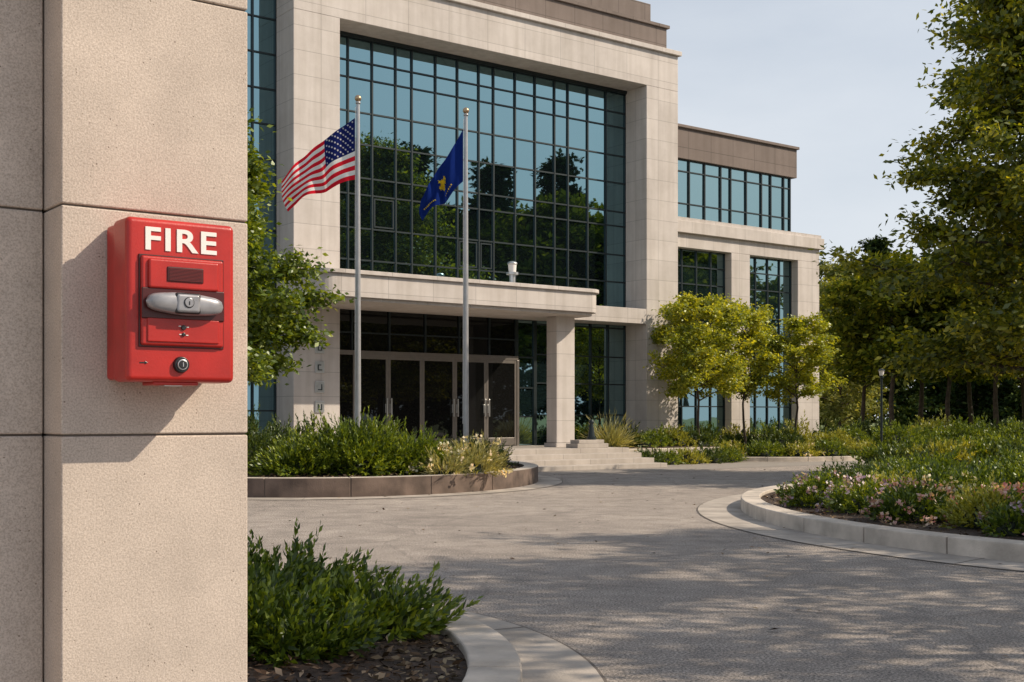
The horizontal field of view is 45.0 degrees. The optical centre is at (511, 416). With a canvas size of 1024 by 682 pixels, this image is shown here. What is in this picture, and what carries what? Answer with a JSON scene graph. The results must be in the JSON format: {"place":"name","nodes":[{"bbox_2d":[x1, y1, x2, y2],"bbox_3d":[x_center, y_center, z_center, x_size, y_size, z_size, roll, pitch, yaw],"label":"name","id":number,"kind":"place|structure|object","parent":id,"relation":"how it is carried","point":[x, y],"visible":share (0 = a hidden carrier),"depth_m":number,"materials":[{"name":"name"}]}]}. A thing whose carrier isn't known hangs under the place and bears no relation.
{"place":"outdoors","nodes":[
{"label":"outdoors","id":0,"kind":"place"},
{"bbox_2d":[247,464,1023,681],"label":"asphalt driveway","id":1,"kind":"structure","parent":0,"point":[871,617],"depth_m":10.13,"materials":[{"name":"asphalt"}]},
{"bbox_2d":[0,0,42,681],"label":"recessed wall blocks","id":2,"kind":"structure","parent":1,"relation":"on","point":[21,344],"depth_m":2.01,"materials":[{"name":"stone"}]},
{"bbox_2d":[0,0,244,436],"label":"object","id":3,"kind":"object","parent":1,"relation":"on","point":[137,212],"depth_m":2.04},
{"bbox_2d":[42,0,246,681],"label":"pillar blocks","id":4,"kind":"structure","parent":1,"relation":"on","point":[145,537],"depth_m":2.04,"materials":[{"name":"stone"}]},
{"bbox_2d":[107,217,232,386],"bbox_3d":[-0.546,-0.180,1.998,0.179,0.264,0.144,0,0,-37],"label":"fire alarm pull station","id":5,"kind":"object","parent":4,"relation":"attached to","point":[169,303],"visible":1,"depth_m":1.96,"materials":[{"name":"red plastic"}]},
{"bbox_2d":[167,266,202,283],"bbox_3d":[-0.517,-0.224,1.959,0.060,0.024,0.003,0,0,-37],"label":"indicator window","id":6,"kind":"structure","parent":5,"relation":"in","point":[175,268],"depth_m":1.96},
{"bbox_2d":[247,461,562,499],"bbox_3d":[-3.750,1.147,26.000,9.640,0.505,12.040,0,0,0],"label":"planting bed","id":7,"kind":"object","parent":1,"relation":"on","point":[345,486],"visible":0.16,"depth_m":21.06,"materials":[{"name":"stone"}]},
{"bbox_2d":[245,400,333,472],"bbox_3d":[-5.547,0.417,23.743,4.792,1.520,3.432,0,0,0],"label":"yew shrub","id":8,"kind":"object","parent":7,"relation":"on","point":[256,441],"visible":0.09,"depth_m":23.35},
{"bbox_2d":[245,108,356,389],"bbox_3d":[-5.284,-2.212,22.806,4.726,6.739,4.622,0,0,-23],"label":"green ash tree","id":9,"kind":"object","parent":7,"relation":"on","point":[273,317],"visible":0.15,"depth_m":22.38,"materials":[{"name":"green plant"}]},
{"bbox_2d":[281,95,360,426],"bbox_3d":[-3.833,-2.699,24.980,1.666,7.598,0.270,0,0,0],"label":"flagpole","id":10,"kind":"object","parent":7,"relation":"on","point":[329,162],"visible":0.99,"depth_m":24.97,"materials":[{"name":"grey metal"}]},
{"bbox_2d":[247,405,479,476],"bbox_3d":[-2.911,0.569,22.463,3.970,1.594,3.056,0,0,-38],"label":"juniper shrub","id":11,"kind":"object","parent":7,"relation":"on","point":[356,450],"visible":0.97,"depth_m":22.05,"materials":[{"name":"plant"}]},
{"bbox_2d":[419,107,468,446],"bbox_3d":[-1.419,-2.724,26.196,1.108,7.648,0.331,0,0,0],"label":"flagpole","id":12,"kind":"object","parent":7,"relation":"on","point":[450,175],"visible":0.98,"depth_m":26.16,"materials":[{"name":"grey metal"}]},
{"bbox_2d":[373,426,518,464],"bbox_3d":[-1.896,0.759,26.058,4.642,1.163,2.868,0,0,-44],"label":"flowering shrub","id":13,"kind":"object","parent":7,"relation":"on","point":[500,451],"visible":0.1,"depth_m":26.21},
{"bbox_2d":[405,429,515,477],"bbox_3d":[-0.917,0.699,22.451,2.362,0.991,1.638,0,0,-39],"label":"flowering shrub","id":14,"kind":"object","parent":7,"relation":"on","point":[458,463],"visible":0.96,"depth_m":22.18,"materials":[{"name":"green plant"}]},
{"bbox_2d":[247,605,606,681],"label":"planting bed","id":15,"kind":"object","parent":1,"relation":"on","point":[471,647],"visible":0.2,"depth_m":6.42,"materials":[{"name":"concrete"}]},
{"bbox_2d":[247,518,482,667],"bbox_3d":[-1.852,0.995,7.332,3.384,0.776,2.993,0,0,0],"label":"juniper shrub","id":16,"kind":"object","parent":15,"relation":"on","point":[299,605],"visible":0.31,"depth_m":6.77,"materials":[{"name":"plant"}]},
{"bbox_2d":[742,455,862,461],"bbox_3d":[7.900,1.290,40.400,9.240,0.220,7.440,0,0,-11],"label":"planting bed","id":17,"kind":"object","parent":1,"relation":"on","point":[796,459],"visible":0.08,"depth_m":37.04,"materials":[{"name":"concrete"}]},
{"bbox_2d":[692,420,721,438],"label":"boxwood shrub","id":18,"kind":"object","parent":17,"relation":"on","point":[709,426],"visible":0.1,"depth_m":41.28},
{"bbox_2d":[699,428,732,446],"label":"boxwood shrub","id":19,"kind":"object","parent":17,"relation":"on","point":[718,436],"visible":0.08,"depth_m":39.95,"materials":[{"name":"green plant"}]},
{"bbox_2d":[710,437,747,456],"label":"golden shrub","id":20,"kind":"object","parent":17,"relation":"on","point":[736,444],"visible":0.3,"depth_m":37.92,"materials":[{"name":"green plant"}]},
{"bbox_2d":[710,442,748,462],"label":"boxwood shrub","id":21,"kind":"object","parent":17,"relation":"on","point":[734,456],"visible":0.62,"depth_m":36.38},
{"bbox_2d":[715,421,755,437],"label":"boxwood shrub","id":22,"kind":"object","parent":17,"relation":"on","point":[734,428],"visible":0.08,"depth_m":42.27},
{"bbox_2d":[720,427,761,452],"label":"boxwood shrub","id":23,"kind":"object","parent":17,"relation":"on","point":[738,437],"visible":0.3,"depth_m":40.67,"materials":[{"name":"green plant"}]},
{"bbox_2d":[706,298,785,447],"bbox_3d":[7.429,-1.257,40.081,3.013,5.218,2.834,0,0,-24],"label":"honey locust tree","id":24,"kind":"object","parent":17,"relation":"on","point":[756,335],"visible":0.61,"depth_m":39.62,"materials":[{"name":"green plant"}]},
{"bbox_2d":[739,437,789,456],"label":"boxwood shrub","id":25,"kind":"object","parent":17,"relation":"on","point":[764,448],"visible":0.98,"depth_m":37.67,"materials":[{"name":"green plant"}]},
{"bbox_2d":[751,418,782,440],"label":"boxwood shrub","id":26,"kind":"object","parent":17,"relation":"on","point":[766,434],"visible":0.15,"depth_m":43.09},
{"bbox_2d":[749,421,815,449],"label":"boxwood shrub","id":27,"kind":"object","parent":17,"relation":"on","point":[787,436],"visible":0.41,"depth_m":40.06,"materials":[{"name":"green plant"}]},
{"bbox_2d":[778,410,818,445],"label":"boxwood shrub","id":28,"kind":"object","parent":17,"relation":"on","point":[807,434],"visible":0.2,"depth_m":43.99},
{"bbox_2d":[752,309,847,427],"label":"honey locust tree","id":29,"kind":"object","parent":17,"relation":"on","point":[796,352],"visible":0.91,"depth_m":40.55,"materials":[{"name":"green plant"}]},
{"bbox_2d":[777,440,825,456],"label":"golden shrub","id":30,"kind":"object","parent":17,"relation":"on","point":[804,450],"visible":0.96,"depth_m":37.61,"materials":[{"name":"green plant"}]},
{"bbox_2d":[814,432,848,456],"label":"boxwood shrub","id":31,"kind":"object","parent":17,"relation":"on","point":[831,448],"visible":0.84,"depth_m":38.05,"materials":[{"name":"green plant"}]},
{"bbox_2d":[808,427,862,449],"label":"golden shrub","id":32,"kind":"object","parent":17,"relation":"on","point":[843,436],"visible":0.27,"depth_m":40.48,"materials":[{"name":"green plant"}]},
{"bbox_2d":[844,439,876,455],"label":"golden shrub","id":33,"kind":"object","parent":17,"relation":"on","point":[865,443],"visible":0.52,"depth_m":38.54,"materials":[{"name":"green plant"}]},
{"bbox_2d":[697,484,1023,571],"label":"planting bed","id":34,"kind":"object","parent":1,"relation":"on","point":[761,511],"visible":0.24,"depth_m":13.36,"materials":[{"name":"concrete"}]},
{"bbox_2d":[773,468,901,513],"bbox_3d":[4.275,0.982,16.096,1.329,0.632,2.526,0,0,-12],"label":"flowering shrub","id":35,"kind":"object","parent":34,"relation":"on","point":[820,490],"visible":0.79,"depth_m":16.07,"materials":[{"name":"leaf"},{"name":"twig"},{"name":"pink petal"}]},
{"bbox_2d":[850,463,915,496],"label":"golden shrub","id":36,"kind":"object","parent":34,"relation":"on","point":[882,478],"visible":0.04,"depth_m":15.98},
{"bbox_2d":[787,441,1023,483],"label":"boxwood shrub","id":37,"kind":"object","parent":34,"relation":"on","point":[849,472],"visible":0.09,"depth_m":20.08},
{"bbox_2d":[850,437,1023,490],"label":"boxwood shrub","id":38,"kind":"object","parent":34,"relation":"on","point":[946,460],"visible":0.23,"depth_m":18.51,"materials":[{"name":"leaf"},{"name":"twig"}]},
{"bbox_2d":[856,470,1023,534],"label":"flowering shrub","id":39,"kind":"object","parent":34,"relation":"on","point":[906,504],"visible":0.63,"depth_m":14.08,"materials":[{"name":"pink plant"}]},
{"bbox_2d":[899,460,999,501],"bbox_3d":[5.883,0.891,14.307,1.539,0.789,3.145,0,0,-30],"label":"flowering shrub","id":40,"kind":"object","parent":34,"relation":"on","point":[963,476],"visible":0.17,"depth_m":14.98,"materials":[{"name":"green plant"}]},
{"bbox_2d":[880,452,1023,495],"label":"boxwood shrub","id":41,"kind":"object","parent":34,"relation":"on","point":[941,473],"visible":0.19,"depth_m":16.43,"materials":[{"name":"plant"}]},
{"bbox_2d":[935,471,1023,529],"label":"golden shrub","id":42,"kind":"object","parent":34,"relation":"on","point":[966,518],"visible":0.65,"depth_m":13.25,"materials":[{"name":"plant"}]},
{"bbox_2d":[975,500,1023,536],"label":"flowering shrub","id":43,"kind":"object","parent":34,"relation":"on","point":[998,521],"visible":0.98,"depth_m":12.54,"materials":[{"name":"green plant"}]},
{"bbox_2d":[807,0,1023,392],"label":"maple tree","id":44,"kind":"object","parent":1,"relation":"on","point":[989,196],"visible":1,"depth_m":26.82,"materials":[{"name":"green plant"}]},
{"bbox_3d":[14.500,1.290,33.000,10.640,0.220,7.040,0,0,-9],"label":"planting bed","id":45,"kind":"object","parent":1,"relation":"on","visible":0},
{"bbox_2d":[849,440,912,463],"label":"hedge shrub","id":46,"kind":"object","parent":45,"relation":"on","point":[866,454],"visible":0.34,"depth_m":33.17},
{"bbox_2d":[866,436,952,462],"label":"hedge shrub","id":47,"kind":"object","parent":45,"relation":"on","point":[892,449],"visible":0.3,"depth_m":32.43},
{"bbox_2d":[882,429,979,448],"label":"hedge shrub","id":48,"kind":"object","parent":45,"relation":"on","point":[922,441],"visible":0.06,"depth_m":34.44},
{"bbox_2d":[904,436,995,464],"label":"hedge shrub","id":49,"kind":"object","parent":45,"relation":"on","point":[945,446],"visible":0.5,"depth_m":31.80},
{"bbox_2d":[948,430,1019,462],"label":"hedge shrub","id":50,"kind":"object","parent":45,"relation":"on","point":[980,448],"visible":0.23,"depth_m":31.93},
{"bbox_2d":[950,429,1023,444],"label":"hedge shrub","id":51,"kind":"object","parent":45,"relation":"on","point":[994,434],"visible":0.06,"depth_m":34.33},
{"bbox_2d":[976,433,1023,463],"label":"hedge shrub","id":52,"kind":"object","parent":45,"relation":"on","point":[1013,444],"visible":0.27,"depth_m":31.74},
{"bbox_2d":[538,461,864,474],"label":"entrance pavement","id":53,"kind":"structure","parent":0,"point":[722,465],"depth_m":33.42,"materials":[{"name":"concrete"}]},
{"bbox_2d":[277,0,677,434],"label":"portal frame","id":54,"kind":"object","parent":53,"relation":"on","point":[308,76],"visible":0.57,"depth_m":34.48,"materials":[{"name":"stone"}]},
{"bbox_2d":[315,341,323,412],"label":"wall plaques","id":55,"kind":"object","parent":54,"relation":"attached to","point":[318,383],"depth_m":31.28,"materials":[{"name":"metal"}]},
{"bbox_2d":[280,268,645,325],"bbox_3d":[-0.494,-3.150,33.864,12.410,0.720,3.070,0,0,-37],"label":"entrance canopy","id":56,"kind":"object","parent":54,"relation":"attached to","point":[404,293],"visible":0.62,"depth_m":31.93,"materials":[{"name":"stone"}]},
{"bbox_2d":[506,261,517,282],"bbox_3d":[0.008,-3.890,33.970,0.340,0.760,0.340,0,0,-37],"label":"canopy lantern","id":57,"kind":"object","parent":56,"relation":"on","point":[512,273],"visible":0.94,"depth_m":33.89,"materials":[{"name":"metal"}]},
{"bbox_2d":[245,0,789,445],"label":"glazing","id":58,"kind":"structure","parent":54,"relation":"attached to","point":[383,169],"depth_m":36.16,"materials":[{"name":"blue glass"}]},
{"bbox_2d":[247,0,790,445],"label":"mullions","id":59,"kind":"object","parent":54,"relation":"attached to","point":[436,54],"visible":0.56,"depth_m":36.23,"materials":[{"name":"metal"}]},
{"bbox_2d":[445,0,681,56],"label":"cornice","id":60,"kind":"structure","parent":54,"relation":"on","point":[520,15],"depth_m":36.02,"materials":[{"name":"stone"}]},
{"bbox_2d":[473,0,666,47],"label":"attic band","id":61,"kind":"object","parent":60,"relation":"on","point":[562,12],"visible":0.22,"depth_m":37.39,"materials":[{"name":"brown stone"}]},
{"bbox_2d":[556,0,669,29],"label":"attic coping","id":62,"kind":"object","parent":61,"relation":"on","point":[614,13],"visible":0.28,"depth_m":37.54,"materials":[{"name":"brown stone"}]},
{"bbox_2d":[456,445,666,471],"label":"entrance steps","id":63,"kind":"structure","parent":53,"relation":"on","point":[544,459],"depth_m":32.13,"materials":[{"name":"stone"}]},
{"bbox_2d":[340,350,518,445],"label":"door frames","id":64,"kind":"structure","parent":63,"relation":"on","point":[389,356],"depth_m":34.84,"materials":[{"name":"metal"}]},
{"bbox_2d":[340,354,513,438],"bbox_3d":[-2.422,-0.500,34.326,6.195,2.300,0.028,0,0,-37],"label":"door glass","id":65,"kind":"object","parent":64,"relation":"in","point":[405,385],"visible":0.67,"depth_m":34.49,"materials":[{"name":"glass"}]},
{"bbox_2d":[385,398,489,416],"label":"door handles","id":66,"kind":"object","parent":64,"relation":"attached to","point":[453,408],"depth_m":34.83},
{"bbox_2d":[544,316,573,446],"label":"canopy column","id":67,"kind":"structure","parent":63,"relation":"on","point":[560,381],"depth_m":34.51,"materials":[{"name":"stone"}]},
{"bbox_2d":[566,419,607,447],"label":"stone plinth","id":68,"kind":"structure","parent":63,"relation":"on","point":[591,441],"depth_m":33.69,"materials":[{"name":"stone"}]},
{"bbox_2d":[634,446,667,462],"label":"boxwood shrub","id":69,"kind":"object","parent":53,"relation":"on","point":[646,453],"visible":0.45,"depth_m":34.13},
{"bbox_2d":[651,446,689,464],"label":"boxwood shrub","id":70,"kind":"object","parent":53,"relation":"on","point":[672,457],"visible":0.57,"depth_m":34.62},
{"bbox_2d":[625,446,718,455],"bbox_3d":[3.945,1.125,36.678,4.350,0.490,1.920,0,0,-37],"label":"foundation bed","id":71,"kind":"object","parent":53,"relation":"on","point":[663,448],"visible":0.11,"depth_m":35.98,"materials":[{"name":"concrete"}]},
{"bbox_2d":[578,410,647,450],"bbox_3d":[2.765,0.409,35.542,2.329,1.398,2.222,0,0,0],"label":"spiky grass plant","id":72,"kind":"object","parent":71,"relation":"on","point":[614,437],"visible":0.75,"depth_m":35.27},
{"bbox_2d":[608,420,645,446],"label":"boxwood shrub","id":73,"kind":"object","parent":71,"relation":"on","point":[637,427],"visible":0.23,"depth_m":36.26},
{"bbox_2d":[628,434,660,447],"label":"boxwood shrub","id":74,"kind":"object","parent":71,"relation":"on","point":[648,441],"visible":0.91,"depth_m":35.90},
{"bbox_2d":[637,424,681,446],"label":"boxwood shrub","id":75,"kind":"object","parent":71,"relation":"on","point":[664,440],"visible":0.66,"depth_m":36.40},
{"bbox_2d":[658,421,699,445],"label":"boxwood shrub","id":76,"kind":"object","parent":71,"relation":"on","point":[677,436],"visible":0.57,"depth_m":36.95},
{"bbox_2d":[679,422,718,445],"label":"boxwood shrub","id":77,"kind":"object","parent":71,"relation":"on","point":[705,439],"visible":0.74,"depth_m":37.34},
{"bbox_2d":[643,291,757,435],"bbox_3d":[5.667,-1.213,37.587,3.496,5.133,3.311,0,0,0],"label":"honey locust tree","id":78,"kind":"object","parent":71,"relation":"in","point":[686,333],"visible":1,"depth_m":37.10,"materials":[{"name":"green plant"}]},
{"bbox_2d":[675,441,711,463],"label":"shrub","id":79,"kind":"object","parent":53,"relation":"on","point":[690,457],"visible":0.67,"depth_m":35.18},
{"bbox_2d":[696,440,728,463],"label":"boxwood shrub","id":80,"kind":"object","parent":53,"relation":"on","point":[717,457],"visible":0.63,"depth_m":35.79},
{"bbox_2d":[678,233,818,438],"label":"wing walls","id":81,"kind":"structure","parent":53,"relation":"on","point":[804,284],"depth_m":44.05,"materials":[{"name":"stone"}]},
{"bbox_2d":[678,216,823,249],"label":"wing ledge","id":82,"kind":"object","parent":81,"relation":"on","point":[686,225],"visible":0.48,"depth_m":43.53,"materials":[{"name":"stone"}]},
{"bbox_2d":[810,417,845,441],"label":"boxwood shrub","id":83,"kind":"object","parent":53,"relation":"on","point":[823,429],"visible":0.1,"depth_m":44.73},
{"bbox_2d":[840,417,879,447],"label":"boxwood shrub","id":84,"kind":"object","parent":53,"relation":"on","point":[857,432],"visible":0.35,"depth_m":45.26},
{"bbox_2d":[878,369,884,445],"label":"street lamp","id":85,"kind":"object","parent":53,"relation":"on","point":[881,372],"visible":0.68,"depth_m":43.17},
{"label":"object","id":86,"kind":"object","parent":53,"relation":"on","visible":0},
{"bbox_2d":[678,127,796,178],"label":"wing parapet","id":87,"kind":"structure","parent":86,"relation":"on","point":[708,148],"depth_m":43.77,"materials":[{"name":"stone"}]},
{"bbox_2d":[678,123,799,149],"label":"wing coping","id":88,"kind":"object","parent":87,"relation":"on","point":[737,136],"visible":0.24,"depth_m":43.69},
{"bbox_2d":[637,0,1022,418],"label":"sky","id":89,"kind":"structure","parent":0,"point":[835,81],"materials":[{"name":"blue"}]},
{"label":"ground","id":90,"kind":"structure","parent":0,"visible":0},
{"bbox_2d":[819,288,877,432],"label":"pale tree","id":91,"kind":"object","parent":90,"relation":"on","point":[833,394],"visible":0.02,"depth_m":71.22,"materials":[{"name":"green plant"}]},
{"bbox_2d":[819,255,898,430],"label":"pale tree","id":92,"kind":"object","parent":90,"relation":"on","point":[831,410],"visible":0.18,"depth_m":65.51,"materials":[{"name":"green plant"}]},
{"bbox_2d":[820,234,944,429],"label":"conifer tree","id":93,"kind":"object","parent":90,"relation":"on","point":[906,413],"visible":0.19,"depth_m":73.44,"materials":[{"name":"green plant"}]},
{"bbox_2d":[866,383,918,426],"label":"pale tree","id":94,"kind":"object","parent":90,"relation":"on","point":[887,389],"depth_m":109.55,"materials":[{"name":"green plant"}]},
{"bbox_2d":[877,255,967,428],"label":"conifer tree","id":95,"kind":"object","parent":90,"relation":"on","point":[934,385],"depth_m":83.91,"materials":[{"name":"green plant"}]},
{"bbox_2d":[911,235,1008,425],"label":"conifer tree","id":96,"kind":"object","parent":90,"relation":"on","point":[958,397],"visible":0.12,"depth_m":78.57,"materials":[{"name":"green plant"}]},
{"bbox_2d":[931,231,1020,425],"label":"conifer tree","id":97,"kind":"object","parent":90,"relation":"on","point":[940,417],"visible":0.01,"depth_m":83.62,"materials":[{"name":"green plant"}]},
{"bbox_2d":[962,224,1022,425],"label":"conifer tree","id":98,"kind":"object","parent":90,"relation":"on","point":[1006,406],"visible":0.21,"depth_m":76.95,"materials":[{"name":"green plant"}]},
{"label":"lawn","id":99,"kind":"structure","parent":0,"visible":0},
{"bbox_2d":[819,272,901,427],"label":"background tree","id":100,"kind":"object","parent":99,"relation":"on","point":[851,379],"visible":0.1,"depth_m":59.78,"materials":[{"name":"green plant"}]},
{"bbox_2d":[837,414,903,436],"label":"hedge shrub","id":101,"kind":"object","parent":99,"relation":"on","point":[866,425],"visible":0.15,"depth_m":47.77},
{"bbox_2d":[819,244,950,426],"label":"background tree","id":102,"kind":"object","parent":99,"relation":"on","point":[852,332],"visible":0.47,"depth_m":55.01,"materials":[{"name":"green plant"}]},
{"bbox_2d":[842,257,931,424],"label":"background tree","id":103,"kind":"object","parent":99,"relation":"on","point":[921,403],"visible":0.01,"depth_m":59.91,"materials":[{"name":"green plant"}]},
{"bbox_2d":[869,418,953,445],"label":"hedge shrub","id":104,"kind":"object","parent":99,"relation":"on","point":[902,433],"visible":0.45,"depth_m":45.75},
{"bbox_2d":[904,410,971,433],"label":"hedge shrub","id":105,"kind":"object","parent":99,"relation":"on","point":[933,423],"visible":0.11,"depth_m":47.91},
{"bbox_2d":[883,263,1005,427],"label":"background tree","id":106,"kind":"object","parent":99,"relation":"on","point":[957,377],"visible":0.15,"depth_m":54.76,"materials":[{"name":"green plant"}]},
{"bbox_2d":[916,238,1023,427],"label":"background tree","id":107,"kind":"object","parent":99,"relation":"on","point":[995,392],"visible":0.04,"depth_m":53.86,"materials":[{"name":"green plant"}]},
{"bbox_2d":[922,251,1019,427],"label":"background tree","id":108,"kind":"object","parent":99,"relation":"on","point":[969,401],"visible":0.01,"depth_m":60.81,"materials":[{"name":"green plant"}]},
{"bbox_2d":[928,412,1020,441],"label":"hedge shrub","id":109,"kind":"object","parent":99,"relation":"on","point":[966,429],"visible":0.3,"depth_m":45.68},
{"bbox_2d":[972,416,1023,436],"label":"hedge shrub","id":110,"kind":"object","parent":99,"relation":"on","point":[999,423],"visible":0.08,"depth_m":46.73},
{"bbox_2d":[984,415,1023,440],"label":"hedge shrub","id":111,"kind":"object","parent":99,"relation":"on","point":[1019,427],"visible":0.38,"depth_m":44.88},
{"bbox_2d":[986,372,1023,423],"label":"background tree","id":112,"kind":"object","parent":99,"relation":"on","point":[1022,388],"visible":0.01,"depth_m":59.85,"materials":[{"name":"green plant"}]},
{"bbox_2d":[993,257,1023,308],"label":"background tree","id":113,"kind":"object","parent":99,"relation":"on","point":[1017,297],"visible":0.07,"depth_m":50.87,"materials":[{"name":"green plant"}]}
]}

